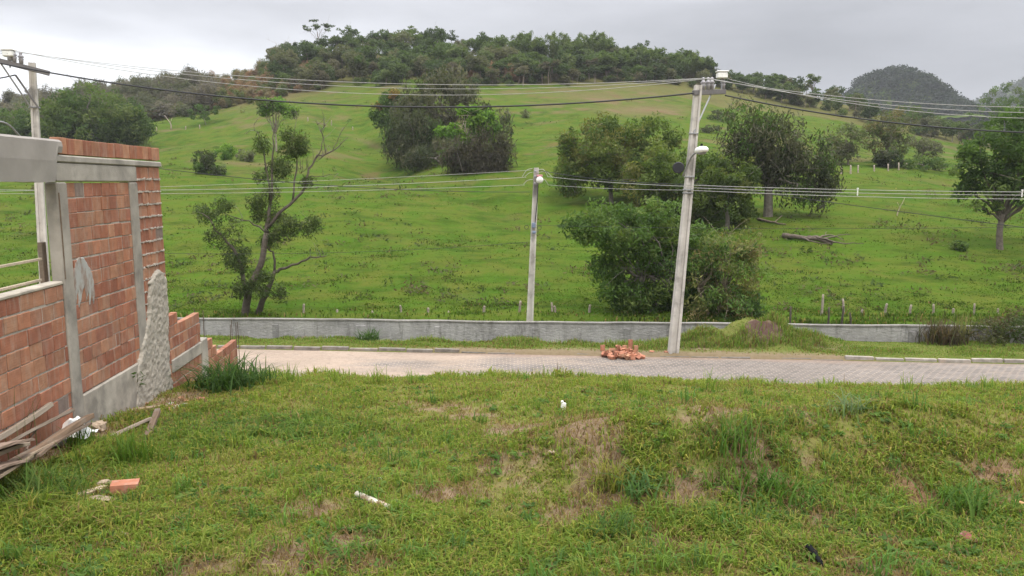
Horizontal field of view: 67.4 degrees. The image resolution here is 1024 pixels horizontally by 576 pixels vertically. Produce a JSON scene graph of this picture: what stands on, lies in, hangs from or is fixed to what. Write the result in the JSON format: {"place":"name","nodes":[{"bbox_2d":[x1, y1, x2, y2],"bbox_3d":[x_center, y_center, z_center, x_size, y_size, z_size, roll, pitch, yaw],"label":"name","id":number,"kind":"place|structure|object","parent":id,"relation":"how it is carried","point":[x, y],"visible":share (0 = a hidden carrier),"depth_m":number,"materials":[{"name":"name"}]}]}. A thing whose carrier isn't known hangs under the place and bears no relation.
{"place":"outdoors","nodes":[
{"label":"outdoors","id":0,"kind":"place"},
{"bbox_2d":[0,52,1023,325],"bbox_3d":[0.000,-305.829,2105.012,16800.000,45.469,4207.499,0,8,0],"label":"pasture hill","id":1,"kind":"structure","parent":0,"point":[232,124],"depth_m":67.97,"materials":[{"name":"green plant"}]},
{"bbox_2d":[0,102,31,136],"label":"leafy tree","id":2,"kind":"object","parent":1,"relation":"on","point":[8,119],"visible":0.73,"depth_m":155.03,"materials":[{"name":"green plant"}]},
{"bbox_2d":[26,74,157,146],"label":"spreading tree","id":3,"kind":"object","parent":1,"relation":"on","point":[70,120],"visible":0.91,"depth_m":136.98,"materials":[{"name":"green plant"}]},
{"bbox_2d":[0,64,221,133],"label":"bare brush","id":4,"kind":"object","parent":1,"relation":"on","point":[158,101],"visible":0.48,"depth_m":195.97,"materials":[{"name":"green plant"}]},
{"bbox_2d":[187,104,219,123],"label":"slope bush","id":5,"kind":"object","parent":1,"relation":"on","point":[204,115],"visible":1,"depth_m":158.06,"materials":[{"name":"green plant"}]},
{"bbox_2d":[190,149,226,175],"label":"slope bush","id":6,"kind":"object","parent":1,"relation":"on","point":[200,166],"visible":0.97,"depth_m":93.75,"materials":[{"name":"green plant"}]},
{"bbox_2d":[214,143,237,159],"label":"slope bush","id":7,"kind":"object","parent":1,"relation":"on","point":[226,154],"visible":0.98,"depth_m":112.76,"materials":[{"name":"green plant"}]},
{"bbox_2d":[234,149,255,161],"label":"slope bush","id":8,"kind":"object","parent":1,"relation":"on","point":[248,156],"visible":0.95,"depth_m":110.72,"materials":[{"name":"green plant"}]},
{"bbox_2d":[192,109,347,315],"bbox_3d":[-11.477,-2.885,36.738,7.680,11.263,3.106,-1,8,-5],"label":"gnarled tree","id":9,"kind":"object","parent":1,"relation":"on","point":[237,263],"visible":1,"depth_m":36.36,"materials":[{"name":"green plant"}]},
{"bbox_2d":[253,95,301,151],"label":"green tree","id":10,"kind":"object","parent":1,"relation":"on","point":[265,108],"visible":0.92,"depth_m":119.63,"materials":[{"name":"green plant"}]},
{"bbox_2d":[302,19,334,38],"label":"open crowned tree","id":11,"kind":"object","parent":1,"relation":"on","point":[316,26],"visible":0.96,"depth_m":225.07,"materials":[{"name":"green plant"}]},
{"bbox_2d":[148,58,525,120],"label":"dry brush","id":12,"kind":"object","parent":1,"relation":"on","point":[248,90],"visible":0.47,"depth_m":191.75,"materials":[{"name":"brown plant"}]},
{"bbox_2d":[336,25,359,44],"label":"hilltop tree","id":13,"kind":"object","parent":1,"relation":"on","point":[350,33],"visible":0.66,"depth_m":225.12,"materials":[{"name":"green plant"}]},
{"bbox_2d":[365,87,409,129],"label":"tree","id":14,"kind":"object","parent":1,"relation":"on","point":[380,117],"visible":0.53,"depth_m":128.14,"materials":[{"name":"green plant"}]},
{"bbox_2d":[378,104,454,170],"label":"vine hung tree","id":15,"kind":"object","parent":1,"relation":"on","point":[419,136],"visible":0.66,"depth_m":108.31,"materials":[{"name":"green plant"}]},
{"bbox_2d":[399,136,458,174],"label":"bush","id":16,"kind":"object","parent":1,"relation":"on","point":[417,157],"visible":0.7,"depth_m":103.87,"materials":[{"name":"green plant"}]},
{"bbox_2d":[385,61,517,153],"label":"vine hung tree","id":17,"kind":"object","parent":1,"relation":"on","point":[457,93],"visible":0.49,"depth_m":113.90,"materials":[{"name":"green plant"}]},
{"bbox_2d":[433,103,502,163],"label":"green tree","id":18,"kind":"object","parent":1,"relation":"on","point":[477,117],"visible":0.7,"depth_m":92.56,"materials":[{"name":"green plant"}]},
{"bbox_2d":[434,117,517,175],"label":"vine hung tree","id":19,"kind":"object","parent":1,"relation":"on","point":[480,157],"visible":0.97,"depth_m":91.04,"materials":[{"name":"green plant"}]},
{"bbox_2d":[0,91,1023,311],"bbox_3d":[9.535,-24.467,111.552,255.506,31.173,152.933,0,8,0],"label":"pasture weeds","id":20,"kind":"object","parent":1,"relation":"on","point":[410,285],"visible":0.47,"depth_m":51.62,"materials":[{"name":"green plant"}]},
{"bbox_2d":[504,30,547,53],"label":"tree","id":21,"kind":"object","parent":1,"relation":"on","point":[532,46],"visible":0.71,"depth_m":212.95,"materials":[{"name":"green plant"}]},
{"bbox_2d":[522,168,551,320],"bbox_3d":[1.074,-1.439,33.147,1.195,7.424,0.521,3,8,20],"label":"utility pole","id":22,"kind":"object","parent":1,"relation":"on","point":[537,179],"visible":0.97,"depth_m":33.16,"materials":[{"name":"concrete"}]},
{"bbox_2d":[0,185,516,193],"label":"power line","id":23,"kind":"object","parent":22,"relation":"attached to","point":[312,191],"visible":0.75,"depth_m":31.94,"materials":[{"name":"metal"}]},
{"bbox_2d":[0,170,529,191],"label":"power line","id":24,"kind":"object","parent":22,"relation":"attached to","point":[323,180],"visible":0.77,"depth_m":32.02,"materials":[{"name":"metal"}]},
{"bbox_2d":[44,177,525,190],"bbox_3d":[-13.055,-4.272,31.460,27.423,0.559,0.020,-1,8,-5],"label":"power line","id":25,"kind":"object","parent":22,"relation":"attached to","point":[353,185],"visible":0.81,"depth_m":32.05,"materials":[{"name":"metal"}]},
{"bbox_2d":[159,168,476,191],"bbox_3d":[-7.222,-4.390,30.434,16.647,1.242,0.022,-2,8,-16],"label":"telephone cable","id":26,"kind":"object","parent":22,"relation":"attached to","point":[321,184],"visible":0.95,"depth_m":30.35,"materials":[{"name":"black rubber"}]},
{"bbox_2d":[539,225,1005,228],"bbox_3d":[11.873,-2.420,29.444,22.764,0.455,0.013,3,8,18],"label":"telephone cable","id":27,"kind":"object","parent":22,"relation":"attached to","point":[796,228],"visible":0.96,"depth_m":29.62,"materials":[{"name":"black rubber"}]},
{"bbox_2d":[533,31,581,58],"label":"tree","id":28,"kind":"object","parent":1,"relation":"on","point":[555,40],"visible":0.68,"depth_m":213.18,"materials":[{"name":"green plant"}]},
{"bbox_2d":[576,30,614,53],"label":"tree","id":29,"kind":"object","parent":1,"relation":"on","point":[598,42],"visible":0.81,"depth_m":213.41,"materials":[{"name":"green plant"}]},
{"bbox_2d":[533,111,685,203],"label":"mango tree","id":30,"kind":"object","parent":1,"relation":"on","point":[601,163],"visible":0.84,"depth_m":75.08,"materials":[{"name":"green plant"}]},
{"bbox_2d":[557,195,701,314],"bbox_3d":[5.776,-1.405,37.673,6.149,6.713,5.193,-5,9,-33],"label":"leafy tree","id":31,"kind":"object","parent":1,"relation":"on","point":[654,264],"visible":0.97,"depth_m":37.02,"materials":[{"name":"green plant"}]},
{"bbox_2d":[265,28,1015,144],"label":"hilltop woodland","id":32,"kind":"object","parent":1,"relation":"on","point":[568,62],"visible":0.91,"depth_m":201.22,"materials":[{"name":"green plant"}]},
{"bbox_2d":[628,45,667,66],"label":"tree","id":33,"kind":"object","parent":1,"relation":"on","point":[648,60],"visible":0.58,"depth_m":213.76,"materials":[{"name":"green plant"}]},
{"bbox_2d":[611,138,742,222],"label":"mango tree","id":34,"kind":"object","parent":1,"relation":"on","point":[663,172],"visible":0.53,"depth_m":66.88,"materials":[{"name":"green plant"}]},
{"bbox_2d":[658,218,721,311],"bbox_3d":[9.022,-0.747,38.763,3.773,5.583,3.510,-4,9,-29],"label":"leafy tree","id":35,"kind":"object","parent":1,"relation":"on","point":[696,225],"visible":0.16,"depth_m":38.17,"materials":[{"name":"green plant"}]},
{"bbox_2d":[668,50,714,80],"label":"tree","id":36,"kind":"object","parent":1,"relation":"on","point":[693,61],"visible":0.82,"depth_m":213.64,"materials":[{"name":"green plant"}]},
{"bbox_2d":[692,154,762,227],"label":"mango tree","id":37,"kind":"object","parent":1,"relation":"on","point":[716,176],"visible":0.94,"depth_m":62.60,"materials":[{"name":"green plant"}]},
{"bbox_2d":[683,218,775,321],"bbox_3d":[10.226,-0.733,36.842,4.617,5.426,4.547,0,8,0],"label":"leafy tree","id":38,"kind":"object","parent":1,"relation":"on","point":[726,295],"visible":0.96,"depth_m":36.30,"materials":[{"name":"green plant"}]},
{"bbox_2d":[712,92,846,218],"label":"vine hung tree","id":39,"kind":"object","parent":1,"relation":"on","point":[758,141],"visible":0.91,"depth_m":65.31,"materials":[{"name":"green plant"}]},
{"bbox_2d":[782,232,863,244],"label":"fallen tree","id":40,"kind":"object","parent":1,"relation":"on","point":[815,238],"visible":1,"depth_m":57.15,"materials":[{"name":"grey wood"}]},
{"bbox_2d":[827,120,870,164],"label":"slope tree","id":41,"kind":"object","parent":1,"relation":"on","point":[848,150],"visible":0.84,"depth_m":112.19,"materials":[{"name":"green plant"}]},
{"bbox_2d":[871,145,903,168],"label":"dark bush","id":42,"kind":"object","parent":1,"relation":"on","point":[880,159],"visible":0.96,"depth_m":111.27,"materials":[{"name":"green plant"}]},
{"bbox_2d":[859,107,920,159],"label":"slope tree","id":43,"kind":"object","parent":1,"relation":"on","point":[886,138],"visible":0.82,"depth_m":116.77,"materials":[{"name":"green plant"}]},
{"bbox_2d":[894,155,948,170],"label":"dark bush","id":44,"kind":"object","parent":1,"relation":"on","point":[935,164],"visible":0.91,"depth_m":110.61,"materials":[{"name":"green plant"}]},
{"bbox_2d":[904,127,944,159],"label":"slope tree","id":45,"kind":"object","parent":1,"relation":"on","point":[926,145],"visible":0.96,"depth_m":127.67,"materials":[{"name":"green plant"}]},
{"bbox_2d":[948,240,969,250],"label":"slope bush","id":46,"kind":"object","parent":1,"relation":"on","point":[960,245],"visible":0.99,"depth_m":54.13,"materials":[{"name":"green plant"}]},
{"bbox_2d":[936,103,1023,249],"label":"forked tree","id":47,"kind":"object","parent":1,"relation":"on","point":[1003,181],"visible":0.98,"depth_m":54.21,"materials":[{"name":"green plant"}]},
{"bbox_2d":[967,82,1023,126],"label":"leafy tree","id":48,"kind":"object","parent":1,"relation":"on","point":[1006,101],"visible":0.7,"depth_m":231.14,"materials":[{"name":"green plant"}]},
{"bbox_2d":[0,363,1023,575],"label":"lot ground","id":49,"kind":"structure","parent":0,"point":[687,417],"depth_m":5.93,"materials":[{"name":"green plant"}]},
{"bbox_2d":[0,454,33,478],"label":"timber","id":50,"kind":"object","parent":49,"relation":"on","point":[6,471],"visible":0.83,"depth_m":5.54,"materials":[{"name":"brown wood"}]},
{"bbox_2d":[0,460,27,469],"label":"board","id":51,"kind":"object","parent":50,"relation":"on","point":[4,464],"visible":1,"depth_m":5.52,"materials":[{"name":"brown wood"}]},
{"bbox_2d":[0,442,29,455],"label":"timber","id":52,"kind":"object","parent":51,"relation":"on","point":[3,451],"visible":0.92,"depth_m":5.70,"materials":[{"name":"brown wood"}]},
{"bbox_2d":[0,438,34,448],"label":"board","id":53,"kind":"object","parent":52,"relation":"on","point":[5,444],"visible":1,"depth_m":5.56,"materials":[{"name":"brown wood"}]},
{"bbox_2d":[18,413,94,464],"bbox_3d":[-3.912,1.274,6.662,0.090,0.072,1.564,-13,6,-10],"label":"timber","id":54,"kind":"object","parent":49,"relation":"on","point":[66,430],"visible":0.79,"depth_m":6.63,"materials":[{"name":"brown wood"}]},
{"bbox_2d":[0,446,35,471],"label":"timber","id":55,"kind":"object","parent":54,"relation":"on","point":[20,455],"visible":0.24,"depth_m":5.99,"materials":[{"name":"brown wood"}]},
{"bbox_2d":[23,430,36,451],"bbox_3d":[-4.029,1.268,6.432,0.029,0.061,0.426,38,2,-25],"label":"timber","id":56,"kind":"object","parent":55,"relation":"on","point":[27,447],"visible":0.48,"depth_m":6.40,"materials":[{"name":"brown wood"}]},
{"bbox_2d":[0,408,74,449],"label":"timber","id":57,"kind":"object","parent":56,"relation":"on","point":[30,431],"visible":0.86,"depth_m":6.58,"materials":[{"name":"brown wood"}]},
{"bbox_2d":[0,402,53,440],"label":"timber","id":58,"kind":"object","parent":57,"relation":"on","point":[25,421],"visible":1,"depth_m":6.44,"materials":[{"name":"brown wood"}]},
{"bbox_2d":[36,422,91,456],"bbox_3d":[-3.861,1.292,6.640,0.059,0.038,1.268,-8,3,-12],"label":"timber","id":59,"kind":"object","parent":54,"relation":"on","point":[43,451],"visible":0.98,"depth_m":6.49,"materials":[{"name":"brown wood"}]},
{"bbox_2d":[0,443,121,506],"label":"grass clump","id":60,"kind":"object","parent":49,"relation":"on","point":[36,482],"visible":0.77,"depth_m":5.57,"materials":[{"name":"green plant"}]},
{"bbox_2d":[53,419,97,450],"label":"grass clump","id":61,"kind":"object","parent":49,"relation":"on","point":[83,436],"visible":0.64,"depth_m":7.04,"materials":[{"name":"green plant"}]},
{"bbox_2d":[61,416,97,438],"bbox_3d":[-4.157,1.316,7.287,0.364,0.202,0.280,0,8,0],"label":"crumpled bag","id":62,"kind":"object","parent":49,"relation":"on","point":[68,422],"visible":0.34,"depth_m":7.24,"materials":[{"name":"white plastic"}]},
{"bbox_2d":[0,134,172,461],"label":"brick wall","id":63,"kind":"structure","parent":49,"relation":"on","point":[84,331],"depth_m":7.75,"materials":[{"name":"brick"}]},
{"bbox_2d":[89,420,106,432],"bbox_3d":[-4.131,1.383,7.638,0.170,0.112,0.124,0,8,0],"label":"clod","id":64,"kind":"object","parent":49,"relation":"on","point":[100,425],"visible":0.7,"depth_m":7.61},
{"bbox_2d":[110,478,139,495],"bbox_3d":[-2.933,1.516,5.821,0.190,0.090,0.140,0,5,-20],"label":"clay brick","id":65,"kind":"object","parent":49,"relation":"on","point":[123,485],"visible":0.67,"depth_m":5.77,"materials":[{"name":"orange brick"}]},
{"bbox_2d":[96,424,169,464],"bbox_3d":[-3.354,1.363,6.614,0.634,0.317,0.694,4,9,28],"label":"grass clump","id":66,"kind":"object","parent":49,"relation":"on","point":[131,452],"visible":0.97,"depth_m":6.64,"materials":[{"name":"green plant"}]},
{"bbox_2d":[143,408,160,439],"bbox_3d":[-3.673,1.387,7.841,0.069,0.067,0.929,-9,10,-18],"label":"timber","id":67,"kind":"object","parent":49,"relation":"on","point":[155,416],"visible":0.83,"depth_m":7.90,"materials":[{"name":"brown wood"}]},
{"bbox_2d":[168,308,239,386],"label":"boundary wall","id":68,"kind":"structure","parent":49,"relation":"on","point":[190,346],"depth_m":10.90,"materials":[{"name":"brick"}]},
{"bbox_2d":[168,350,280,397],"bbox_3d":[-3.750,1.068,10.192,1.663,0.545,1.897,-6,10,-39],"label":"grass clump","id":69,"kind":"object","parent":49,"relation":"on","point":[225,380],"visible":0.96,"depth_m":10.09,"materials":[{"name":"green plant"}]},
{"bbox_2d":[236,359,286,384],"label":"grass clump","id":70,"kind":"object","parent":49,"relation":"on","point":[262,374],"visible":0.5,"depth_m":10.79,"materials":[{"name":"green plant"}]},
{"bbox_2d":[354,491,399,510],"bbox_3d":[-0.959,1.523,5.448,0.490,0.065,0.048,8,11,44],"label":"pvc pipe","id":71,"kind":"object","parent":49,"relation":"on","point":[366,497],"visible":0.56,"depth_m":5.49,"materials":[{"name":"white plastic"}]},
{"bbox_2d":[567,442,648,498],"bbox_3d":[0.685,1.313,5.581,0.666,0.304,0.669,0,8,0],"label":"grass clump","id":72,"kind":"object","parent":49,"relation":"on","point":[615,472],"visible":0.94,"depth_m":5.59,"materials":[{"name":"green plant"}]},
{"bbox_2d":[577,503,654,552],"bbox_3d":[0.638,1.498,4.920,0.559,0.240,0.433,-8,11,-44],"label":"grass clump","id":73,"kind":"object","parent":49,"relation":"on","point":[603,521],"visible":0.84,"depth_m":4.96,"materials":[{"name":"green plant"}]},
{"bbox_2d":[592,458,684,504],"bbox_3d":[0.902,1.391,5.414,0.608,0.175,0.587,-2,8,-13],"label":"grass clump","id":74,"kind":"object","parent":49,"relation":"on","point":[633,485],"visible":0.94,"depth_m":5.46,"materials":[{"name":"green plant"}]},
{"bbox_2d":[701,367,735,391],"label":"grass clump","id":75,"kind":"object","parent":49,"relation":"on","point":[712,387],"visible":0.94,"depth_m":10.05,"materials":[{"name":"green plant"}]},
{"bbox_2d":[686,407,783,460],"bbox_3d":[1.679,1.066,5.795,0.706,0.312,0.713,0,8,0],"label":"grass clump","id":76,"kind":"object","parent":49,"relation":"on","point":[737,438],"visible":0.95,"depth_m":5.78,"materials":[{"name":"green plant"}]},
{"bbox_2d":[700,451,828,508],"bbox_3d":[1.792,1.338,5.434,0.908,0.243,0.613,4,9,26],"label":"grass clump","id":77,"kind":"object","parent":49,"relation":"on","point":[761,481],"visible":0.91,"depth_m":5.42,"materials":[{"name":"green plant"}]},
{"bbox_2d":[817,387,882,422],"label":"grass clump","id":78,"kind":"object","parent":49,"relation":"on","point":[843,402],"visible":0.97,"depth_m":6.34,"materials":[{"name":"green plant"}]},
{"bbox_2d":[899,370,923,391],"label":"grass clump","id":79,"kind":"object","parent":49,"relation":"on","point":[907,385],"visible":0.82,"depth_m":10.67,"materials":[{"name":"green plant"}]},
{"bbox_2d":[903,464,1022,522],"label":"grass clump","id":80,"kind":"object","parent":49,"relation":"on","point":[973,507],"visible":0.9,"depth_m":5.27,"materials":[{"name":"green plant"}]},
{"bbox_2d":[0,0,1023,101],"label":"sky","id":81,"kind":"structure","parent":0,"point":[975,47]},
{"bbox_2d":[200,308,1023,363],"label":"verge","id":82,"kind":"structure","parent":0,"point":[573,351],"depth_m":26.14,"materials":[{"name":"green plant"}]},
{"bbox_2d":[0,49,49,283],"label":"utility pole","id":83,"kind":"object","parent":82,"relation":"on","point":[34,107],"visible":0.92,"depth_m":26.35,"materials":[{"name":"concrete"}]},
{"bbox_2d":[0,63,693,107],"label":"power cable","id":84,"kind":"object","parent":83,"relation":"hanging from","point":[352,105],"visible":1,"depth_m":24.84,"materials":[{"name":"black rubber"}]},
{"bbox_2d":[12,50,701,94],"bbox_3d":[-5.081,-7.096,25.200,23.156,1.534,0.017,0,8,2],"label":"power line","id":85,"kind":"object","parent":83,"relation":"attached to","point":[344,92],"visible":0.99,"depth_m":25.31,"materials":[{"name":"metal"}]},
{"bbox_2d":[346,326,382,341],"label":"grass clump","id":86,"kind":"object","parent":82,"relation":"on","point":[368,336],"visible":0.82,"depth_m":29.38,"materials":[{"name":"green plant"}]},
{"bbox_2d":[177,317,1023,343],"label":"concrete wall","id":87,"kind":"structure","parent":82,"relation":"on","point":[452,330],"depth_m":29.76,"materials":[{"name":"grey concrete"}]},
{"bbox_2d":[667,70,728,353],"bbox_3d":[6.422,-2.102,24.943,2.131,9.879,1.693,-4,9,-26],"label":"utility pole","id":88,"kind":"object","parent":82,"relation":"on","point":[699,91],"visible":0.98,"depth_m":25.04,"materials":[{"name":"concrete"}]},
{"bbox_2d":[16,51,694,88],"bbox_3d":[-5.105,-7.171,25.159,22.898,1.320,0.017,0,8,2],"label":"power line","id":89,"kind":"object","parent":88,"relation":"attached to","point":[355,86],"visible":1,"depth_m":25.23,"materials":[{"name":"metal"}]},
{"bbox_2d":[25,53,701,84],"bbox_3d":[-5.121,-7.202,25.125,22.551,1.163,0.017,0,8,3],"label":"power line","id":90,"kind":"object","parent":88,"relation":"attached to","point":[379,83],"visible":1,"depth_m":25.17,"materials":[{"name":"metal"}]},
{"bbox_2d":[686,187,968,194],"bbox_3d":[13.367,-3.010,23.922,15.595,0.244,0.017,1,8,7],"label":"power line","id":91,"kind":"object","parent":88,"relation":"attached to","point":[838,192],"visible":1,"depth_m":24.28,"materials":[{"name":"metal"}]},
{"bbox_2d":[689,190,979,198],"bbox_3d":[13.376,-2.909,23.936,15.607,0.283,0.017,1,8,7],"label":"power line","id":92,"kind":"object","parent":88,"relation":"attached to","point":[844,196],"visible":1,"depth_m":24.25,"materials":[{"name":"metal"}]},
{"bbox_2d":[693,185,991,191],"bbox_3d":[13.361,-3.097,23.910,15.588,0.231,0.017,1,8,7],"label":"power line","id":93,"kind":"object","parent":88,"relation":"attached to","point":[851,189],"visible":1,"depth_m":24.23,"materials":[{"name":"metal"}]},
{"bbox_2d":[694,183,1023,227],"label":"telephone cable","id":94,"kind":"object","parent":88,"relation":"attached to","point":[867,207],"visible":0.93,"depth_m":24.72,"materials":[{"name":"black rubber"}]},
{"bbox_2d":[705,78,1023,107],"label":"power line","id":95,"kind":"object","parent":88,"relation":"attached to","point":[861,98],"visible":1,"depth_m":23.96,"materials":[{"name":"metal"}]},
{"bbox_2d":[710,78,1023,112],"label":"power line","id":96,"kind":"object","parent":88,"relation":"attached to","point":[875,103],"visible":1,"depth_m":24.10,"materials":[{"name":"metal"}]},
{"bbox_2d":[725,95,1023,132],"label":"power cable","id":97,"kind":"object","parent":88,"relation":"attached to","point":[875,120],"visible":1,"depth_m":24.53,"materials":[{"name":"black rubber"}]},
{"bbox_2d":[726,78,1023,118],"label":"power line","id":98,"kind":"object","parent":88,"relation":"attached to","point":[879,107],"visible":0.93,"depth_m":24.53,"materials":[{"name":"metal"}]},
{"bbox_2d":[915,314,987,346],"bbox_3d":[15.757,1.456,27.849,3.035,1.188,3.128,3,9,23],"label":"dry shrub","id":99,"kind":"object","parent":82,"relation":"on","point":[942,335],"visible":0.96,"depth_m":27.79,"materials":[{"name":"brown plant"}]},
{"bbox_2d":[951,309,973,343],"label":"reed clump","id":100,"kind":"object","parent":82,"relation":"on","point":[961,327],"visible":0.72,"depth_m":27.85,"materials":[{"name":"green plant"}]},
{"bbox_2d":[947,303,1023,346],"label":"bush","id":101,"kind":"object","parent":82,"relation":"on","point":[1001,327],"depth_m":27.71,"materials":[{"name":"green plant"}]},
{"bbox_2d":[217,349,1023,385],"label":"road","id":102,"kind":"structure","parent":0,"point":[424,364],"depth_m":24.17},
{"bbox_2d":[217,345,1023,362],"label":"kerb","id":103,"kind":"structure","parent":102,"relation":"on","point":[847,357],"depth_m":26.01,"materials":[{"name":"grey concrete"}]},
{"bbox_2d":[843,74,1012,129],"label":"hill","id":104,"kind":"structure","parent":0,"point":[956,116],"depth_m":567.89,"materials":[{"name":"green plant"}]},
{"bbox_2d":[841,64,1014,132],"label":"forest","id":105,"kind":"object","parent":104,"relation":"on","point":[950,96],"visible":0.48,"depth_m":556.70,"materials":[{"name":"green plant"}]},
{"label":"far mountain","id":106,"kind":"structure","parent":0,"visible":0},
{"bbox_2d":[972,77,1023,109],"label":"mountain forest","id":107,"kind":"object","parent":106,"relation":"on","point":[1019,82],"visible":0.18,"depth_m":1062.57,"materials":[{"name":"green plant"}]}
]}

